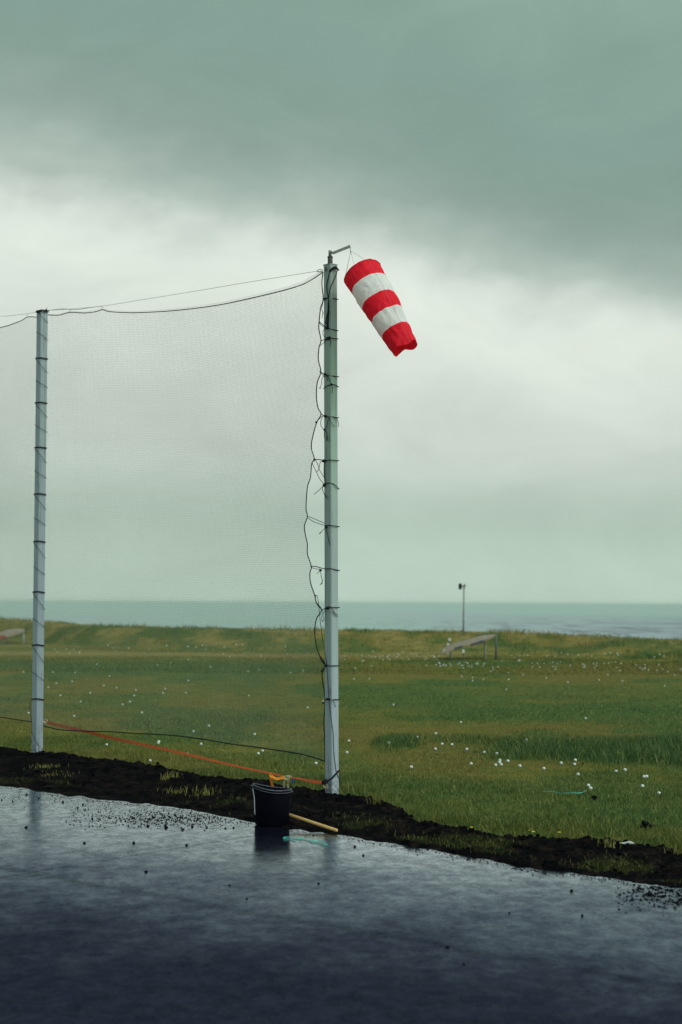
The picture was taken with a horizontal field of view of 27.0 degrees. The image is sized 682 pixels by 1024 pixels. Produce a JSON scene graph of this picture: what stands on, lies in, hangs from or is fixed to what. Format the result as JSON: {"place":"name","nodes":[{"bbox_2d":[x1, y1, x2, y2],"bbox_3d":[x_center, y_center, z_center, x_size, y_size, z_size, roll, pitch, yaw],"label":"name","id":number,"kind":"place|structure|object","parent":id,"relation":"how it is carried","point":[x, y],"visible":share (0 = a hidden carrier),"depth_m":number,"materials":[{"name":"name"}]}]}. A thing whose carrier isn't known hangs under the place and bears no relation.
{"place":"outdoors","nodes":[
{"label":"outdoors","id":0,"kind":"place"},
{"bbox_2d":[0,786,681,1023],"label":"tarmac","id":1,"kind":"structure","parent":0,"point":[551,955],"depth_m":8.64,"materials":[{"name":"grey asphalt"}]},
{"bbox_2d":[250,783,292,825],"bbox_3d":[-0.623,2.620,12.779,0.381,0.358,0.356,0,-4,0],"label":"bucket","id":2,"kind":"object","parent":1,"relation":"on","point":[271,805],"visible":1,"depth_m":12.64,"materials":[{"name":"black plastic"}]},
{"bbox_2d":[283,837,326,844],"bbox_3d":[-0.275,2.742,11.864,0.179,0.008,0.520,3,-5,-42],"label":"twine","id":3,"kind":"object","parent":1,"relation":"on","point":[306,839],"visible":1,"depth_m":11.87,"materials":[{"name":"teal plastic"}]},
{"bbox_2d":[2,787,681,936],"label":"soil crumbs","id":4,"kind":"object","parent":1,"relation":"on","point":[633,890],"visible":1,"depth_m":12.11,"materials":[{"name":"black soil"}]},
{"bbox_2d":[0,618,681,848],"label":"ground","id":5,"kind":"structure","parent":0,"point":[540,679],"depth_m":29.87,"materials":[{"name":"green plant"}]},
{"bbox_2d":[0,629,24,643],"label":"sloping board","id":6,"kind":"object","parent":5,"relation":"on","point":[8,633],"visible":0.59,"depth_m":66.04,"materials":[{"name":"white wood"}]},
{"bbox_2d":[31,310,47,752],"bbox_3d":[-3.895,0.415,18.360,0.139,6.095,0.139,-3,-5,45],"label":"net post","id":7,"kind":"object","parent":5,"relation":"on","point":[39,557],"visible":0.75,"depth_m":18.33,"materials":[{"name":"metal"}]},
{"bbox_2d":[32,309,48,700],"bbox_3d":[-3.895,-0.122,18.361,0.199,5.088,0.127,0,-4,0],"label":"post lashing","id":8,"kind":"object","parent":7,"relation":"attached to","point":[41,310],"visible":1,"depth_m":18.35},
{"bbox_2d":[49,269,322,311],"bbox_3d":[-2.057,-2.580,16.775,0.007,0.374,5.368,4,-5,-44],"label":"support cable","id":9,"kind":"object","parent":7,"relation":"attached to","point":[180,293],"visible":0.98,"depth_m":16.65,"materials":[{"name":"metal"}]},
{"bbox_2d":[43,272,324,762],"bbox_3d":[-2.044,-0.030,16.588,0.011,5.400,5.443,4,-5,-44],"label":"range net","id":10,"kind":"object","parent":9,"relation":"hanging from","point":[134,485],"visible":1,"depth_m":16.16,"materials":[{"name":"fabric"}]},
{"bbox_2d":[323,263,338,793],"bbox_3d":[-0.109,0.334,14.603,0.158,5.826,0.140,4,-5,-43],"label":"net post","id":11,"kind":"object","parent":5,"relation":"on","point":[331,517],"visible":0.8,"depth_m":14.58,"materials":[{"name":"metal"}]},
{"bbox_2d":[43,719,339,787],"bbox_3d":[-2.074,2.773,16.250,0.483,0.470,5.482,4,-5,-44],"label":"ratchet strap","id":12,"kind":"object","parent":11,"relation":"attached to","point":[323,782],"visible":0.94,"depth_m":15.78,"materials":[{"name":"orange fabric"}]},
{"bbox_2d":[307,516,339,543],"bbox_3d":[-0.171,0.194,14.589,0.320,0.306,0.161,2,-4,-21],"label":"net tie","id":13,"kind":"object","parent":11,"relation":"attached to","point":[325,526],"visible":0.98,"depth_m":14.59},
{"bbox_2d":[310,565,339,584],"bbox_3d":[-0.157,0.650,14.570,0.289,0.204,0.147,2,-4,-23],"label":"net tie","id":14,"kind":"object","parent":11,"relation":"attached to","point":[311,566],"visible":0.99,"depth_m":14.58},
{"bbox_2d":[312,459,338,484],"bbox_3d":[-0.150,-0.412,14.633,0.262,0.276,0.154,2,-4,-25],"label":"net tie","id":15,"kind":"object","parent":11,"relation":"attached to","point":[324,460],"visible":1,"depth_m":14.64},
{"bbox_2d":[315,414,338,439],"bbox_3d":[-0.138,-0.870,14.676,0.182,0.285,0.194,-3,-5,45],"label":"net tie","id":16,"kind":"object","parent":11,"relation":"attached to","point":[324,416],"visible":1,"depth_m":14.66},
{"bbox_2d":[315,483,338,497],"bbox_3d":[-0.140,-0.219,14.627,0.241,0.160,0.143,2,-4,-28],"label":"net tie","id":17,"kind":"object","parent":11,"relation":"attached to","point":[324,485],"visible":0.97,"depth_m":14.62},
{"bbox_2d":[320,336,337,345],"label":"net tie","id":18,"kind":"object","parent":11,"relation":"attached to","point":[328,338],"visible":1,"depth_m":14.68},
{"bbox_2d":[319,371,338,388],"bbox_3d":[-0.120,-1.364,14.708,0.178,0.186,0.131,3,-4,-36],"label":"net tie","id":19,"kind":"object","parent":11,"relation":"attached to","point":[326,376],"visible":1,"depth_m":14.69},
{"bbox_2d":[319,322,338,337],"bbox_3d":[-0.122,-1.881,14.739,0.175,0.188,0.132,3,-4,-35],"label":"net tie","id":20,"kind":"object","parent":11,"relation":"attached to","point":[325,327],"visible":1,"depth_m":14.72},
{"bbox_2d":[319,656,339,671],"bbox_3d":[-0.110,1.554,14.525,0.172,0.168,0.143,4,-5,-43],"label":"net tie","id":21,"kind":"object","parent":11,"relation":"attached to","point":[325,665],"visible":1,"depth_m":14.50,"materials":[{"name":"black plastic"}]},
{"bbox_2d":[320,606,339,620],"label":"net tie","id":22,"kind":"object","parent":11,"relation":"attached to","point":[327,607],"visible":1,"depth_m":14.52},
{"bbox_2d":[316,595,344,794],"bbox_3d":[-0.105,1.872,14.469,0.326,2.047,0.080,0,-4,0],"label":"hanging cord","id":23,"kind":"object","parent":11,"relation":"hanging from","point":[328,697],"visible":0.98,"depth_m":14.45,"materials":[{"name":"black"}]},
{"bbox_2d":[325,266,338,328],"bbox_3d":[-0.093,-2.218,14.707,0.146,0.666,0.091,0,-4,0],"label":"rope bundle","id":24,"kind":"object","parent":11,"relation":"hanging from","point":[327,315],"visible":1,"depth_m":14.70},
{"bbox_2d":[327,245,350,262],"bbox_3d":[-0.023,-2.666,14.761,0.252,0.201,0.057,-1,-4,23],"label":"windsock bracket","id":25,"kind":"object","parent":11,"relation":"attached to","point":[330,256],"visible":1,"depth_m":14.77,"materials":[{"name":"metal"}]},
{"bbox_2d":[344,248,417,356],"bbox_3d":[0.394,-2.146,14.470,0.420,1.196,0.841,4,-5,-42],"label":"windsock","id":26,"kind":"object","parent":25,"relation":"hanging from","point":[368,284],"visible":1,"depth_m":14.34,"materials":[{"name":"red fabric"}]},
{"bbox_2d":[0,746,681,887],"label":"soil","id":27,"kind":"structure","parent":5,"relation":"on","point":[139,782],"depth_m":13.35,"materials":[{"name":"black soil"}]},
{"bbox_2d":[29,763,68,768],"bbox_3d":[-3.454,2.969,16.570,0.384,0.099,0.432,-3,-5,38],"label":"grass tuft","id":28,"kind":"object","parent":27,"relation":"on","point":[45,765],"visible":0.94,"depth_m":16.53,"materials":[{"name":"green plant"}]},
{"bbox_2d":[162,770,181,780],"bbox_3d":[-1.849,2.876,15.554,0.262,0.131,0.284,-2,-4,34],"label":"grass tuft","id":29,"kind":"object","parent":27,"relation":"on","point":[166,777],"visible":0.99,"depth_m":15.56,"materials":[{"name":"green plant"}]},
{"bbox_2d":[157,787,196,793],"bbox_3d":[-1.697,2.863,14.657,0.389,0.116,0.301,2,-4,-31],"label":"grass tuft","id":30,"kind":"object","parent":27,"relation":"on","point":[175,791],"visible":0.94,"depth_m":14.67,"materials":[{"name":"green plant"}]},
{"bbox_2d":[181,785,221,795],"bbox_3d":[-1.401,2.839,14.496,0.494,0.132,0.389,2,-4,-28],"label":"grass tuft","id":31,"kind":"object","parent":27,"relation":"on","point":[208,790],"visible":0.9,"depth_m":14.49,"materials":[{"name":"green plant"}]},
{"bbox_2d":[289,813,337,831],"bbox_3d":[-0.257,2.735,12.537,0.028,0.096,0.652,4,-5,-43],"label":"wooden handle","id":32,"kind":"object","parent":27,"relation":"on","point":[314,822],"visible":1,"depth_m":12.50,"materials":[{"name":"brown wood"}]},
{"bbox_2d":[4,777,681,884],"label":"moss","id":33,"kind":"object","parent":27,"relation":"on","point":[493,842],"visible":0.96,"depth_m":11.59,"materials":[{"name":"green plant"}]},
{"bbox_2d":[367,795,386,804],"bbox_3d":[0.357,2.742,13.624,0.264,0.146,0.168,-3,-5,37],"label":"grass tuft","id":34,"kind":"object","parent":27,"relation":"on","point":[375,800],"visible":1,"depth_m":13.61,"materials":[{"name":"green plant"}]},
{"bbox_2d":[590,835,622,848],"bbox_3d":[2.140,2.636,11.373,0.244,0.096,0.285,0,-4,0],"label":"grass tuft","id":35,"kind":"object","parent":27,"relation":"on","point":[610,843],"visible":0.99,"depth_m":11.38,"materials":[{"name":"green plant"}]},
{"bbox_2d":[663,845,681,854],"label":"grass tuft","id":36,"kind":"object","parent":27,"relation":"on","point":[679,851],"visible":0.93,"depth_m":11.07,"materials":[{"name":"green plant"}]},
{"bbox_2d":[0,715,681,848],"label":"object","id":37,"kind":"object","parent":5,"relation":"on","point":[460,818],"visible":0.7,"depth_m":13.40,"materials":[{"name":"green plant"}]},
{"bbox_2d":[458,584,465,635],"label":"lamp post","id":38,"kind":"object","parent":5,"relation":"on","point":[460,586],"visible":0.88,"depth_m":59.83,"materials":[{"name":"grey metal"}]},
{"bbox_2d":[440,634,496,659],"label":"sloping board","id":39,"kind":"object","parent":5,"relation":"on","point":[477,640],"visible":0.89,"depth_m":50.74,"materials":[{"name":"white wood"}]},
{"bbox_2d":[640,820,654,828],"bbox_3d":[2.718,2.782,12.601,0.131,0.098,0.118,-2,-4,27],"label":"soil clod","id":40,"kind":"object","parent":5,"relation":"on","point":[645,823],"visible":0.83,"depth_m":12.57,"materials":[{"name":"black soil"}]},
{"bbox_2d":[0,601,681,639],"bbox_3d":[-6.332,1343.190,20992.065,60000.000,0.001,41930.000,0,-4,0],"label":"sea","id":41,"kind":"structure","parent":0,"point":[660,621],"depth_m":947.09,"materials":[{"name":"liquid"}]},
{"bbox_2d":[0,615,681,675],"bbox_3d":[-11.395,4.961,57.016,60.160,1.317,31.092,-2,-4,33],"label":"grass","id":42,"kind":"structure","parent":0,"point":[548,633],"depth_m":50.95,"materials":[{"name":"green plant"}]},
{"bbox_2d":[0,0,681,603],"label":"sky","id":43,"kind":"structure","parent":0,"point":[512,169],"materials":[{"name":"grey"}]},
{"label":"net post","id":44,"kind":"object","parent":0,"visible":0},
{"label":"support cable","id":45,"kind":"object","parent":44,"relation":"attached to","visible":0},
{"bbox_2d":[0,316,36,721],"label":"range net","id":46,"kind":"object","parent":45,"relation":"hanging from","point":[19,543],"visible":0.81,"depth_m":18.91,"materials":[{"name":"fabric"}]}
]}

